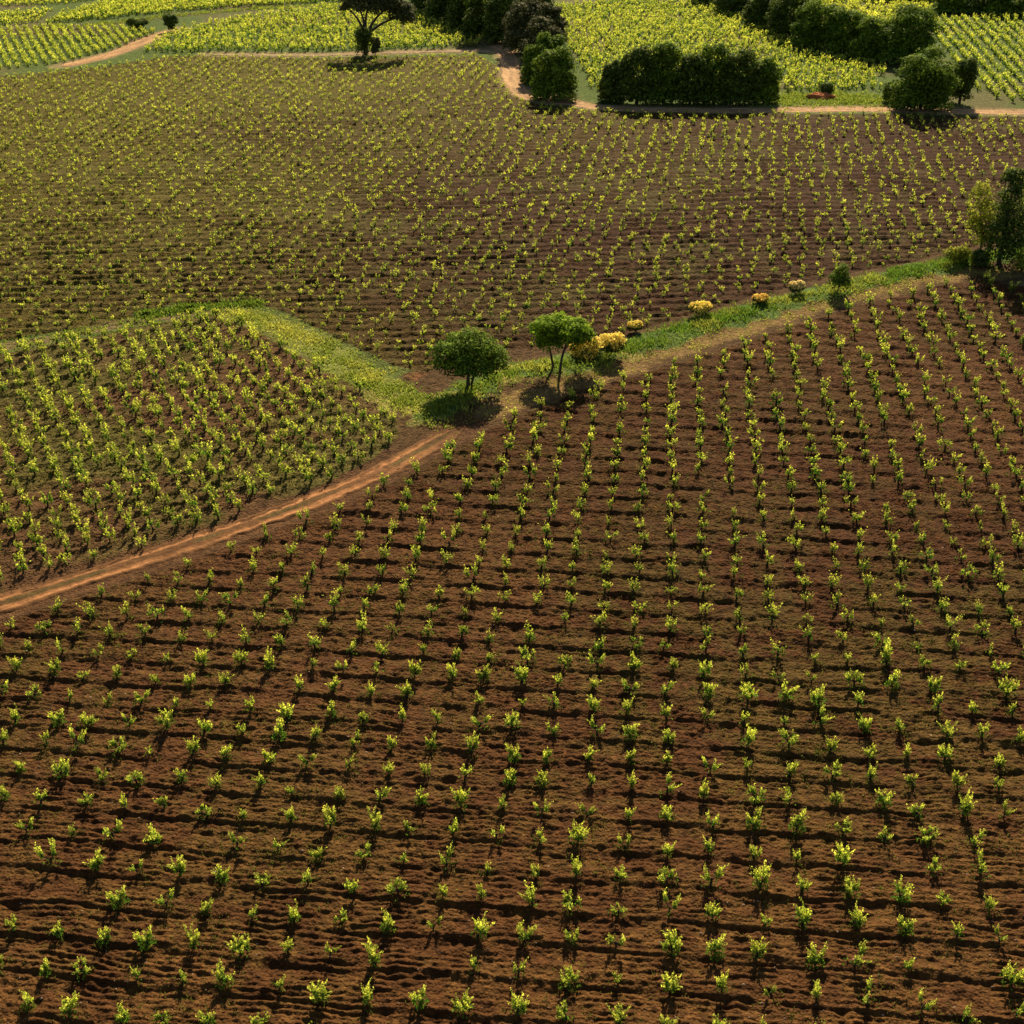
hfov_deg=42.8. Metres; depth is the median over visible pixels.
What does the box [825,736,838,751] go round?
grapevine
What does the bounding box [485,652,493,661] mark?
grapevine
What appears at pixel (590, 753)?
grapevine
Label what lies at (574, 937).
grapevine
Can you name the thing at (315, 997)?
grapevine
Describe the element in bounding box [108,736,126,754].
grapevine
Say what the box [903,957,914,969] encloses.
grapevine
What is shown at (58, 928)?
grapevine
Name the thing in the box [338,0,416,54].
umbrella pine
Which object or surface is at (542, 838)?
grapevine
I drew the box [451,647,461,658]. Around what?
grapevine
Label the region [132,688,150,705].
grapevine
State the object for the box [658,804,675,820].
grapevine
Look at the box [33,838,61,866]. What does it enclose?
grapevine
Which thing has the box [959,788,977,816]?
grapevine
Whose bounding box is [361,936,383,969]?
grapevine
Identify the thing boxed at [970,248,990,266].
shrub
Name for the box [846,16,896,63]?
line tree
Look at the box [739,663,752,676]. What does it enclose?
grapevine
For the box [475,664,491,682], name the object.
grapevine
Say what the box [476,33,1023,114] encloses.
dirt road
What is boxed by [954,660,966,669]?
grapevine
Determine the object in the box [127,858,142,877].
grapevine
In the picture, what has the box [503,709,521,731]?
grapevine
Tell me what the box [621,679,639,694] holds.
grapevine
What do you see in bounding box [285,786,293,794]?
grapevine
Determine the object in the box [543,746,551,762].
grapevine
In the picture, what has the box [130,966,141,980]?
grapevine
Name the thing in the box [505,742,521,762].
grapevine
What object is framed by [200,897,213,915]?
grapevine
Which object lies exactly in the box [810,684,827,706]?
grapevine
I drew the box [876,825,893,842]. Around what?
grapevine
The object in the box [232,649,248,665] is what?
grapevine
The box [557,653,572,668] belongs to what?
grapevine
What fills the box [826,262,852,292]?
round shrub
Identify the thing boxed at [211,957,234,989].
grapevine
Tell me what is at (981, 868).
grapevine
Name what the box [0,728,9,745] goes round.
grapevine
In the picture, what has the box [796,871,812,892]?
grapevine
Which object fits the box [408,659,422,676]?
grapevine
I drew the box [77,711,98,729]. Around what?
grapevine
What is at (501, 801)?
grapevine
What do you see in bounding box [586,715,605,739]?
grapevine
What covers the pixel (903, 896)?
grapevine
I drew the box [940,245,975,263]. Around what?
shrub
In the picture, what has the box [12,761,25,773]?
grapevine
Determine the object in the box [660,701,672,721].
grapevine
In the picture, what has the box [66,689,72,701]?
grapevine
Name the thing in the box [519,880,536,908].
grapevine
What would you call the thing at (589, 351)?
flowering bush
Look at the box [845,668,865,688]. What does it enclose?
grapevine
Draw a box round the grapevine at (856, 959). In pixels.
[843,940,871,968]
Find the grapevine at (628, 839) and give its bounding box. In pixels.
[617,833,630,851]
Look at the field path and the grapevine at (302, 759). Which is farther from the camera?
the field path
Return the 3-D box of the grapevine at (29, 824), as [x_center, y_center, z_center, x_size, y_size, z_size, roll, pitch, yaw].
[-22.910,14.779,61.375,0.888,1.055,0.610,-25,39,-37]
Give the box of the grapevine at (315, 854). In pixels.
[308,847,326,863]
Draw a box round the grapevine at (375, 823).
[366,806,381,830]
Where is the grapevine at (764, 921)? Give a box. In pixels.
[760,913,772,926]
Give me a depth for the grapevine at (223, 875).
58.63 m
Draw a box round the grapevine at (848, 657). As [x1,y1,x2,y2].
[845,652,851,661]
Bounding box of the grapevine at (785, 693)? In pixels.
[778,679,799,703]
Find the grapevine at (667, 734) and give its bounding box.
[662,728,675,743]
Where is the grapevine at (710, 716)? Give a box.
[699,707,715,721]
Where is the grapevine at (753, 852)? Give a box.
[749,844,762,859]
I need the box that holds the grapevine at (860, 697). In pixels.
[851,690,864,705]
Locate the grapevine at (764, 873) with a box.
[749,860,771,889]
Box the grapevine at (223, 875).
[210,864,229,883]
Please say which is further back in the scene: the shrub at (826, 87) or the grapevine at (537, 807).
the shrub at (826, 87)
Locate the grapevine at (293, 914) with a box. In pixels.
[288,899,299,926]
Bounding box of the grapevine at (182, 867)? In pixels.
[166,855,186,875]
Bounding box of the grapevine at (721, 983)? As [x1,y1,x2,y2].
[714,969,728,993]
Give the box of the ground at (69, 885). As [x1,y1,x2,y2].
[0,0,1023,1023]
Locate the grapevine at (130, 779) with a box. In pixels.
[125,770,144,788]
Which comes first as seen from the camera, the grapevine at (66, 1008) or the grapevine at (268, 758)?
the grapevine at (66, 1008)
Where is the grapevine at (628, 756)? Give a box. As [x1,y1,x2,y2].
[625,748,635,763]
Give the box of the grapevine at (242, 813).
[239,809,246,817]
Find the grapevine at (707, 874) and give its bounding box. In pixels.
[700,863,728,887]
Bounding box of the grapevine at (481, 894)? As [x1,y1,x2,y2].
[476,883,486,897]
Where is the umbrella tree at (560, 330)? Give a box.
[526,311,597,373]
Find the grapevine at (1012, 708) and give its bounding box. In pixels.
[1009,701,1016,715]
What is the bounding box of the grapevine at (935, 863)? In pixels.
[924,855,941,876]
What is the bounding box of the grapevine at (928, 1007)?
[916,988,936,1017]
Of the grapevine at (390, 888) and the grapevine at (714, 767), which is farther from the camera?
the grapevine at (714, 767)
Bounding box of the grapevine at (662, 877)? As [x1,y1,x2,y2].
[657,866,678,888]
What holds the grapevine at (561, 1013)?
on the ground at (69, 885)
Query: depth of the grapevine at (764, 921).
56.37 m
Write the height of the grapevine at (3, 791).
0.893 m
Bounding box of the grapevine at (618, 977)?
[612,971,621,986]
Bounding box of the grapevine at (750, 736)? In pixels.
[740,723,756,746]
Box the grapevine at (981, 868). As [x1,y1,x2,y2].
[972,845,990,879]
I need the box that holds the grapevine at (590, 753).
[584,746,597,760]
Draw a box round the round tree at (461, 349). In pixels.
[428,326,511,387]
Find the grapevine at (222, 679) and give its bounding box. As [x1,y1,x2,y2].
[218,671,234,684]
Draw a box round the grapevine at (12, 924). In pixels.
[4,914,18,930]
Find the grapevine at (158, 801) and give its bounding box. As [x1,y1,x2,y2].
[153,795,167,808]
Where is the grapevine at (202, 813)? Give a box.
[195,802,211,819]
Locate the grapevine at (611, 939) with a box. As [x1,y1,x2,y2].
[605,933,625,946]
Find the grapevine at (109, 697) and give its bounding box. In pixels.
[103,692,111,705]
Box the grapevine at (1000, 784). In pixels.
[994,777,1004,789]
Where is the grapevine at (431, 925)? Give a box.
[426,914,443,930]
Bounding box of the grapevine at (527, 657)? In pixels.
[518,645,536,665]
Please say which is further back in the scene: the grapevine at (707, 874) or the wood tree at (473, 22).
the wood tree at (473, 22)
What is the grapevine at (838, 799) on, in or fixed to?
on the ground at (69, 885)
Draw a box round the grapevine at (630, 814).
[624,807,635,820]
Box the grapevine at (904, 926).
[897,914,916,935]
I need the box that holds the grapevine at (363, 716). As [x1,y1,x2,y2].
[358,712,368,722]
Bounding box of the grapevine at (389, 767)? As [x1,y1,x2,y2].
[382,759,394,775]
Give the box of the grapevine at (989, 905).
[983,894,997,910]
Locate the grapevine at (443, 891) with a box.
[437,883,447,899]
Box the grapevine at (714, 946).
[705,933,727,961]
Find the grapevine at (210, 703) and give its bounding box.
[205,699,212,708]
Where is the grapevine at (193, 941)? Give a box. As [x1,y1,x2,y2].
[183,923,199,949]
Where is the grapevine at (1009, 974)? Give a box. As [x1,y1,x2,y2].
[999,960,1023,990]
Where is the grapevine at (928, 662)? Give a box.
[918,654,930,668]
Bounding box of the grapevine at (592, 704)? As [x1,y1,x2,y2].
[586,694,601,712]
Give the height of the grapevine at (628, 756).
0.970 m
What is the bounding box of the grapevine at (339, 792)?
[333,785,343,800]
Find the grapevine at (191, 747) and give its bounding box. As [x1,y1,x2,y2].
[185,736,199,754]
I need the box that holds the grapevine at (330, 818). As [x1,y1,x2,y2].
[322,803,335,828]
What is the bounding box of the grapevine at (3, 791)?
[0,785,10,800]
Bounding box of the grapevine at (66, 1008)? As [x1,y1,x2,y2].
[60,992,79,1018]
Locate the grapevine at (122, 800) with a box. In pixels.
[119,793,127,807]
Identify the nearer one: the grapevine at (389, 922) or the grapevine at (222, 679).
the grapevine at (389, 922)
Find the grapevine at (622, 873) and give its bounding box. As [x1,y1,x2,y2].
[614,864,627,882]
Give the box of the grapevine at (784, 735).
[778,728,799,749]
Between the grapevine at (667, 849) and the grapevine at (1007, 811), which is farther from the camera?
the grapevine at (1007, 811)
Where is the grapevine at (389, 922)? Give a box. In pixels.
[379,908,395,934]
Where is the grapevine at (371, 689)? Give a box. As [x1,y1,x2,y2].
[365,683,375,695]
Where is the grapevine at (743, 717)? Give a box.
[739,711,750,725]
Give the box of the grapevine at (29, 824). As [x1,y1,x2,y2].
[13,817,32,837]
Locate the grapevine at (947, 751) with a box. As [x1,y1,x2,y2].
[937,743,953,763]
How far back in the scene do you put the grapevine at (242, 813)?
61.99 m
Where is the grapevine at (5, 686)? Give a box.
[0,680,8,694]
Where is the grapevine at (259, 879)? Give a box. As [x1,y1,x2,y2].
[253,871,272,889]
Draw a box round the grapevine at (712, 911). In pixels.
[704,901,721,920]
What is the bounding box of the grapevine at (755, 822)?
[746,806,762,831]
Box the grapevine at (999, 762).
[993,752,1006,767]
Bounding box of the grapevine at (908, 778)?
[903,773,917,786]
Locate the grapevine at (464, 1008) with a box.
[451,988,473,1018]
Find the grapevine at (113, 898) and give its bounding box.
[105,885,129,909]
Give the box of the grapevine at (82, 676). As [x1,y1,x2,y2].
[77,670,88,678]
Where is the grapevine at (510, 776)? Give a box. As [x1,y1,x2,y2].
[503,767,516,787]
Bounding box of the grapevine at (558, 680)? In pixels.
[553,673,561,684]
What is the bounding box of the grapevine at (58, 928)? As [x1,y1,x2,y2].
[51,920,64,937]
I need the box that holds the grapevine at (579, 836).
[568,819,589,844]
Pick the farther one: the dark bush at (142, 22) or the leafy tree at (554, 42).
the dark bush at (142, 22)
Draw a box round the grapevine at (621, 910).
[610,902,627,916]
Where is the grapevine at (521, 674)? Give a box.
[512,660,528,684]
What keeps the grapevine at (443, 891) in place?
on the ground at (69, 885)
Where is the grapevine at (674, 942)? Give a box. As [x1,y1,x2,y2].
[660,929,682,955]
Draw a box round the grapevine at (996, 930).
[992,924,1007,942]
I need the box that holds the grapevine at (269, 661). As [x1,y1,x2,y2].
[263,646,275,669]
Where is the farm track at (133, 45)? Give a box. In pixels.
[61,30,175,66]
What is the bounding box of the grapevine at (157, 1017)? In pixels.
[153,1010,170,1023]
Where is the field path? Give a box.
[212,49,499,56]
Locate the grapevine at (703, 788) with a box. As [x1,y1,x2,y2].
[699,779,708,798]
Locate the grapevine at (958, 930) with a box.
[950,921,964,940]
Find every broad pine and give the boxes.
[501,0,551,54]
[517,15,564,65]
[539,2,568,38]
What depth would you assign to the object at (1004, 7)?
255.32 m
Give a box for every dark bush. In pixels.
[125,17,149,28]
[161,13,178,29]
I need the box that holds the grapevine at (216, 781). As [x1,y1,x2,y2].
[208,771,222,788]
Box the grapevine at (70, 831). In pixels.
[68,822,76,834]
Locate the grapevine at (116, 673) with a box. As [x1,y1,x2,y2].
[111,665,121,679]
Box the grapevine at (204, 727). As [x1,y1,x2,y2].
[197,718,212,734]
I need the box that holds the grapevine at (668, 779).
[659,771,681,796]
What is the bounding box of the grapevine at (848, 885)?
[840,875,861,899]
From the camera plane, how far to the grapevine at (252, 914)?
56.75 m
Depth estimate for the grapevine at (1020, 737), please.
66.78 m
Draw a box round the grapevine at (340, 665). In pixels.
[335,659,347,671]
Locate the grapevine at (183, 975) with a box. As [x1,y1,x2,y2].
[177,968,187,985]
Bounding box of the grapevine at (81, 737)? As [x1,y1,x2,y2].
[67,725,86,752]
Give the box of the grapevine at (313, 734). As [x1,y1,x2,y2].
[310,724,320,737]
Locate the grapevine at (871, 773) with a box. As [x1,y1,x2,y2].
[866,761,877,781]
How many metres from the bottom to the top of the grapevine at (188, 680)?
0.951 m
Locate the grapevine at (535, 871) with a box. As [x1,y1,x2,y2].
[530,864,539,877]
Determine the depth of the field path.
224.05 m
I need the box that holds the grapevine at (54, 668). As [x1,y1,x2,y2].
[44,657,60,675]
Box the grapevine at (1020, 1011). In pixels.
[1013,1001,1023,1018]
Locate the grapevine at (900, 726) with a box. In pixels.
[895,718,904,730]
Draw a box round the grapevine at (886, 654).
[880,638,892,664]
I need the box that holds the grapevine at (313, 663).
[310,658,316,666]
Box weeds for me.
[0,55,1023,1023]
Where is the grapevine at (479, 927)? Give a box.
[471,911,494,939]
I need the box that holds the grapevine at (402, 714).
[398,703,405,721]
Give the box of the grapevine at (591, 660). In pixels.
[585,649,605,670]
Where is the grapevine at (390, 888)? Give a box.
[385,876,409,900]
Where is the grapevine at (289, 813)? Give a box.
[281,807,295,822]
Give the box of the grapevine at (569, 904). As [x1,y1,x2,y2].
[561,888,581,915]
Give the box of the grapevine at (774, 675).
[770,668,784,684]
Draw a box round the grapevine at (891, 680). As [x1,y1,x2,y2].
[884,668,899,689]
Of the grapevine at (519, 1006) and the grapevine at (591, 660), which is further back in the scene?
the grapevine at (591, 660)
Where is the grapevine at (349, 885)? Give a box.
[342,878,360,894]
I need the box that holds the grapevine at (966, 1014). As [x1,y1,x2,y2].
[961,1003,980,1023]
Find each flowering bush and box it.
[566,335,604,366]
[598,332,626,355]
[627,320,642,332]
[687,300,712,315]
[752,293,768,303]
[788,280,806,293]
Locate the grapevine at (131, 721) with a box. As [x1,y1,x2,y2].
[121,713,136,724]
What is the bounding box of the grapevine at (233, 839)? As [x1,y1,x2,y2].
[228,831,245,849]
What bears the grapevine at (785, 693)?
on the ground at (69, 885)
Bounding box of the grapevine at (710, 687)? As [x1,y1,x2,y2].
[702,682,717,698]
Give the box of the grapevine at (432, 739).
[425,731,437,749]
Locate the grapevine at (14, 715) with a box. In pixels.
[9,703,19,724]
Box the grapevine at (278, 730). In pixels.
[272,717,286,740]
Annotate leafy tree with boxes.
[519,42,548,85]
[529,44,579,101]
[533,31,571,69]
[887,44,963,112]
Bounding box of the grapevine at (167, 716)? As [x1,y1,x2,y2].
[154,707,174,730]
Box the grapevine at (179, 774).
[173,767,187,782]
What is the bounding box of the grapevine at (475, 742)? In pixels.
[462,730,479,752]
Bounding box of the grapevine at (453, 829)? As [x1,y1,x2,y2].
[448,817,457,833]
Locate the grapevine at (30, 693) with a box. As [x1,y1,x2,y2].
[25,684,41,699]
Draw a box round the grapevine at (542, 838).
[534,828,546,846]
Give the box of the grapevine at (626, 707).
[622,695,634,714]
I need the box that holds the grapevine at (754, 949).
[749,936,768,959]
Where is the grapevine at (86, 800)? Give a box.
[76,792,93,806]
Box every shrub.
[351,25,375,55]
[370,37,380,53]
[818,82,834,93]
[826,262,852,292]
[880,81,894,100]
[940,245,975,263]
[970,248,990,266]
[1011,252,1023,271]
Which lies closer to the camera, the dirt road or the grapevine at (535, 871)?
the grapevine at (535, 871)
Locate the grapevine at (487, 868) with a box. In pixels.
[485,861,491,874]
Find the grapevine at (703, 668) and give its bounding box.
[697,659,711,677]
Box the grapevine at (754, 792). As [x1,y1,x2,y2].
[744,783,766,804]
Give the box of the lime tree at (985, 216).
[962,180,1001,249]
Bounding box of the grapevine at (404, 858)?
[400,852,407,863]
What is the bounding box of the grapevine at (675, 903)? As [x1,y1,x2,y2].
[662,887,680,917]
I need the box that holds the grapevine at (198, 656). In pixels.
[193,647,209,665]
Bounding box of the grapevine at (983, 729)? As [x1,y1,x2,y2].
[977,723,990,736]
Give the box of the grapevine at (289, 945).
[279,939,293,953]
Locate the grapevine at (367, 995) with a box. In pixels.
[361,977,373,1004]
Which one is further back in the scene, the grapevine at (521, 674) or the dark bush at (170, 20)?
the dark bush at (170, 20)
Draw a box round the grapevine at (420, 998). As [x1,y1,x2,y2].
[408,985,429,1010]
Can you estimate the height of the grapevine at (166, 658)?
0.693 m
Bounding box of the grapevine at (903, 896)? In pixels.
[891,878,913,904]
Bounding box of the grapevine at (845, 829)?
[833,816,851,836]
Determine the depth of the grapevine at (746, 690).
69.62 m
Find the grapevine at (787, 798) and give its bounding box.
[779,787,798,806]
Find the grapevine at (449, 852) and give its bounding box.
[438,840,454,870]
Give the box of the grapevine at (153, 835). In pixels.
[143,823,162,847]
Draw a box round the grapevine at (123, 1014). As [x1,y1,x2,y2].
[114,1001,129,1023]
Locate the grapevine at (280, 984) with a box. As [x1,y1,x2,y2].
[275,974,285,991]
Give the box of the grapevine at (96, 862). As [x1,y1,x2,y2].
[82,847,104,871]
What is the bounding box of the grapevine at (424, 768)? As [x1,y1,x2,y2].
[419,763,430,776]
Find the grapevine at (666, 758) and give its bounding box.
[662,750,673,764]
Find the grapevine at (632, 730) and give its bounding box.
[622,723,639,740]
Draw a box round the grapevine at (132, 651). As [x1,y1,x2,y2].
[124,648,136,658]
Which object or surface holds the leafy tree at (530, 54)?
on the ground at (69, 885)
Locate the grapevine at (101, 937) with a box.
[96,926,110,946]
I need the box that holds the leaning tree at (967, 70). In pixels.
[949,56,979,103]
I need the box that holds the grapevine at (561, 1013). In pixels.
[555,998,572,1019]
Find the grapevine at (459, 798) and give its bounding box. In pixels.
[450,787,469,807]
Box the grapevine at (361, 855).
[354,841,370,863]
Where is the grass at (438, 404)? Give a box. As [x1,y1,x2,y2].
[0,2,1023,436]
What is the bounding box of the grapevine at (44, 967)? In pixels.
[39,957,51,976]
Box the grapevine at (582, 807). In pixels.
[576,802,595,819]
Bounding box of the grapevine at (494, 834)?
[490,827,504,837]
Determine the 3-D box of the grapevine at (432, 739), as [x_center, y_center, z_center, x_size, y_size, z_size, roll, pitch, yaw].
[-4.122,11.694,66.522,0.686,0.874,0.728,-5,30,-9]
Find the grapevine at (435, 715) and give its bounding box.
[431,708,441,723]
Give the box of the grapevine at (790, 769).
[784,761,798,777]
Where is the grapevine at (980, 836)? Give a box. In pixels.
[966,828,985,845]
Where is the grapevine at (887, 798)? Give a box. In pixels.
[875,789,895,809]
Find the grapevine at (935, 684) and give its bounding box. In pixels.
[927,676,942,691]
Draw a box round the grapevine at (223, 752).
[220,743,232,758]
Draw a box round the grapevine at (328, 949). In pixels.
[324,941,341,958]
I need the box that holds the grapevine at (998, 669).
[990,660,1010,673]
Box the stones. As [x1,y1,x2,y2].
[2,320,1023,1023]
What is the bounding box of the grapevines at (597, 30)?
[0,0,1023,1023]
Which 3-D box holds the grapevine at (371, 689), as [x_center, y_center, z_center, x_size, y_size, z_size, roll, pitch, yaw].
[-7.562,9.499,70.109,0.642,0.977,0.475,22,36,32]
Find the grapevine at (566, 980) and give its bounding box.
[556,965,581,993]
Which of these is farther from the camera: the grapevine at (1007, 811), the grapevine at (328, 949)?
the grapevine at (1007, 811)
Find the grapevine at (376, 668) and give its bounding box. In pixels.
[373,661,384,673]
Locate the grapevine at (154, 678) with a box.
[149,673,158,684]
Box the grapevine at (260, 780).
[254,772,265,786]
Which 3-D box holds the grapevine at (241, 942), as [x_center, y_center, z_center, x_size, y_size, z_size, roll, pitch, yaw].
[-11.490,18.390,55.297,0.985,1.098,1.025,18,35,28]
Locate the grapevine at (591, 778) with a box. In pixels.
[588,772,595,785]
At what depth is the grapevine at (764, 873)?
58.03 m
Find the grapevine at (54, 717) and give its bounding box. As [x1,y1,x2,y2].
[48,708,66,726]
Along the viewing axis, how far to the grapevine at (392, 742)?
66.48 m
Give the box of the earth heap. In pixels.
[806,92,835,99]
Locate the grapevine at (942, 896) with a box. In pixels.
[936,889,952,905]
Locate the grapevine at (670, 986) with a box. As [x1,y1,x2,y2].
[661,971,682,992]
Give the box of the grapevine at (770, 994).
[763,985,776,1000]
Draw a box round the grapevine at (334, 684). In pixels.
[324,676,341,690]
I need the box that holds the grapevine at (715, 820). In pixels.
[705,810,719,829]
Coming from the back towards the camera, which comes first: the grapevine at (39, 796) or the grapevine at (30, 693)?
the grapevine at (30, 693)
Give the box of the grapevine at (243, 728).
[237,724,245,734]
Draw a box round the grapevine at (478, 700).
[473,690,484,703]
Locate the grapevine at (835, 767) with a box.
[823,759,841,781]
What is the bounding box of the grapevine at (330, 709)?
[325,700,336,717]
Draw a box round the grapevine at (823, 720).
[812,704,834,724]
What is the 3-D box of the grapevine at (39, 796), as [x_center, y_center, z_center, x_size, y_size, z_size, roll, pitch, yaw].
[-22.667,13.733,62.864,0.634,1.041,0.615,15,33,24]
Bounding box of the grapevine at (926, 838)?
[915,824,939,847]
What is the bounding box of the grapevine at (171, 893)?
[154,888,173,911]
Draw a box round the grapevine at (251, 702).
[243,696,255,711]
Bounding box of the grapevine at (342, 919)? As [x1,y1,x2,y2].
[333,907,346,925]
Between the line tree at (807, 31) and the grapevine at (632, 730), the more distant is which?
the line tree at (807, 31)
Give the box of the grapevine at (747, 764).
[743,758,751,770]
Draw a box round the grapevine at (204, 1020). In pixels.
[196,1011,215,1023]
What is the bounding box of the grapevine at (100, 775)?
[92,767,107,784]
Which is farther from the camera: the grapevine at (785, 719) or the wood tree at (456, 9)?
the wood tree at (456, 9)
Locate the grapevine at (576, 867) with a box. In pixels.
[571,854,581,875]
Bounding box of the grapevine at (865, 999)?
[858,977,877,1007]
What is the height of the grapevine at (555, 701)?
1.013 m
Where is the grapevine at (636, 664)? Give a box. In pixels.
[626,651,643,672]
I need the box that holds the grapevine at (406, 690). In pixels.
[395,681,413,698]
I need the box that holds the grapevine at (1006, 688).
[998,674,1019,700]
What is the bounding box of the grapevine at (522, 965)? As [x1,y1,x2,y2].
[512,957,528,978]
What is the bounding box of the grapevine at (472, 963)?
[470,955,478,969]
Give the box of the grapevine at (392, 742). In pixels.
[387,735,396,746]
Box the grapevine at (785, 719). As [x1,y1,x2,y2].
[780,716,787,723]
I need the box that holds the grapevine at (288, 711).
[277,701,294,718]
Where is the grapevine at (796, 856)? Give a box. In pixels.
[793,850,800,862]
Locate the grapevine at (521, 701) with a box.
[518,698,526,705]
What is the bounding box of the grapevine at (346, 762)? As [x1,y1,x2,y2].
[345,754,353,770]
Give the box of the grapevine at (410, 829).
[403,819,416,834]
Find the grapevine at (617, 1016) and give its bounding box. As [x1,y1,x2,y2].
[606,1003,630,1023]
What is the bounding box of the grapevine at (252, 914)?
[248,904,257,919]
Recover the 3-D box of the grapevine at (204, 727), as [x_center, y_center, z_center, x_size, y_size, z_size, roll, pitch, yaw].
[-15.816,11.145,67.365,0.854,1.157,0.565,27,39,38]
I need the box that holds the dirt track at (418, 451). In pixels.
[0,424,466,613]
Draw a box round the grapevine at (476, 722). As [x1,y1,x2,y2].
[470,714,493,729]
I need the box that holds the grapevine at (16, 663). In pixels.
[6,656,22,670]
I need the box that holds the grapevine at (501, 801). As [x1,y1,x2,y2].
[498,793,507,808]
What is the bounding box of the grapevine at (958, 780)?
[951,770,968,786]
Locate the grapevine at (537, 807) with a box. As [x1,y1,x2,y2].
[533,799,553,815]
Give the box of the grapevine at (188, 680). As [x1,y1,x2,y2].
[183,672,196,687]
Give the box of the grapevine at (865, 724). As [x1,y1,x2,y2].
[856,711,871,732]
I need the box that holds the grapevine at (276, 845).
[273,837,287,853]
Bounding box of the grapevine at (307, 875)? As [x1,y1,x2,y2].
[301,868,312,884]
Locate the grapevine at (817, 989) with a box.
[810,980,821,1000]
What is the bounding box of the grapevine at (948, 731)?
[936,720,957,739]
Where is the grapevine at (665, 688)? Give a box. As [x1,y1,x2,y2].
[661,681,675,694]
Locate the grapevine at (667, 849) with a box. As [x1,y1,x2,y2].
[662,840,676,857]
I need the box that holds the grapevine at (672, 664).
[667,657,677,670]
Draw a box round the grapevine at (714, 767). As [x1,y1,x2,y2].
[702,756,722,771]
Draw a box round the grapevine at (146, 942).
[132,925,156,950]
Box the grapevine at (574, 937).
[564,926,579,945]
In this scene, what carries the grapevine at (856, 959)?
on the ground at (69, 885)
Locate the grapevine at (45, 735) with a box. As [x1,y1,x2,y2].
[39,732,48,745]
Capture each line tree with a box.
[691,0,713,3]
[712,0,750,16]
[739,0,789,30]
[764,0,811,38]
[789,0,842,48]
[817,6,871,54]
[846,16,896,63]
[876,2,947,66]
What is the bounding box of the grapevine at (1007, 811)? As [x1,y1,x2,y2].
[998,799,1016,816]
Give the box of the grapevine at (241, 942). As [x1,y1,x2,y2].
[225,931,249,961]
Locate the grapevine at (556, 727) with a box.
[546,719,560,736]
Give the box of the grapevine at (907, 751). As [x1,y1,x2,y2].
[903,744,911,758]
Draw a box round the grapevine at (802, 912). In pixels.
[793,897,811,929]
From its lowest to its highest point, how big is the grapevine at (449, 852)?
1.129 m
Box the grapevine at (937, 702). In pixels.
[933,691,943,711]
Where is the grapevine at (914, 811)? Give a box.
[906,803,924,817]
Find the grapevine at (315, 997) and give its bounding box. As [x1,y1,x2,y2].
[307,978,331,1003]
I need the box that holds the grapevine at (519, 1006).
[508,987,528,1014]
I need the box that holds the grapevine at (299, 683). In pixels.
[295,675,304,691]
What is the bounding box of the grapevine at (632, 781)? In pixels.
[627,770,636,788]
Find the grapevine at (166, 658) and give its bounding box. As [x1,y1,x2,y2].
[163,651,168,661]
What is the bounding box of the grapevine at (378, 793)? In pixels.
[375,787,391,801]
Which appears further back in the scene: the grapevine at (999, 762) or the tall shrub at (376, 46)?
the tall shrub at (376, 46)
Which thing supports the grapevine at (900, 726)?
on the ground at (69, 885)
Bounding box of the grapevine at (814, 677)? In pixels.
[804,671,816,681]
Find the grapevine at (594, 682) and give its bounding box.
[588,675,601,687]
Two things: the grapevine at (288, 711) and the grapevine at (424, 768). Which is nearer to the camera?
the grapevine at (424, 768)
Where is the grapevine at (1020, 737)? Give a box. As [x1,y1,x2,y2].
[1016,725,1023,741]
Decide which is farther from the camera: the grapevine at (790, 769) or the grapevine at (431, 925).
the grapevine at (790, 769)
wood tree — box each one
[406,0,426,8]
[423,0,449,20]
[443,0,471,29]
[461,0,503,36]
[478,0,519,44]
[518,0,554,5]
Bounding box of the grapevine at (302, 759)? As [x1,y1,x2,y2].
[297,753,318,766]
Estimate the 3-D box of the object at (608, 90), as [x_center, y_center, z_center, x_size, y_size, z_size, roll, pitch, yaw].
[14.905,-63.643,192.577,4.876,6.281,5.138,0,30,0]
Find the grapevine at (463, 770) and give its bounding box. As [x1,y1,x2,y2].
[458,764,471,781]
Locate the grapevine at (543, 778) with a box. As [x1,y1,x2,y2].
[533,769,549,788]
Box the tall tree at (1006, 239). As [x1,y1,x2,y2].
[979,167,1023,264]
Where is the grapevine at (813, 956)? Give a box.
[805,941,827,969]
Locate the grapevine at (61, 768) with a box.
[51,757,69,779]
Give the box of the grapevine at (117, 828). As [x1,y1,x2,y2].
[102,819,123,838]
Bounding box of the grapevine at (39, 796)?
[33,788,47,805]
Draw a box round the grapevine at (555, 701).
[542,691,559,706]
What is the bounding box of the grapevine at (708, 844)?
[703,835,715,854]
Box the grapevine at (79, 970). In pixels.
[70,956,90,981]
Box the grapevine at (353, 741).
[346,730,361,744]
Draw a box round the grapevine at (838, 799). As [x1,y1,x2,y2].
[829,791,843,804]
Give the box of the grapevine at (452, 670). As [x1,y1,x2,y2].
[446,663,457,679]
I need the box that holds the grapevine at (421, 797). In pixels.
[414,787,427,804]
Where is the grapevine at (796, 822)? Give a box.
[788,807,808,835]
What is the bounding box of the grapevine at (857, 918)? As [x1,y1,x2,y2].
[850,902,867,926]
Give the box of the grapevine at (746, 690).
[738,681,758,703]
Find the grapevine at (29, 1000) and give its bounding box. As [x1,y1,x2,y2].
[19,990,35,1011]
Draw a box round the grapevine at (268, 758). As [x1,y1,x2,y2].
[262,749,275,764]
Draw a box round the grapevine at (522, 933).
[516,919,536,944]
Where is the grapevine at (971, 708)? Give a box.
[968,700,975,712]
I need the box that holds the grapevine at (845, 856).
[832,841,854,864]
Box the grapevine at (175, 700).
[173,696,179,706]
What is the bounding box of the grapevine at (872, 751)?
[862,742,876,758]

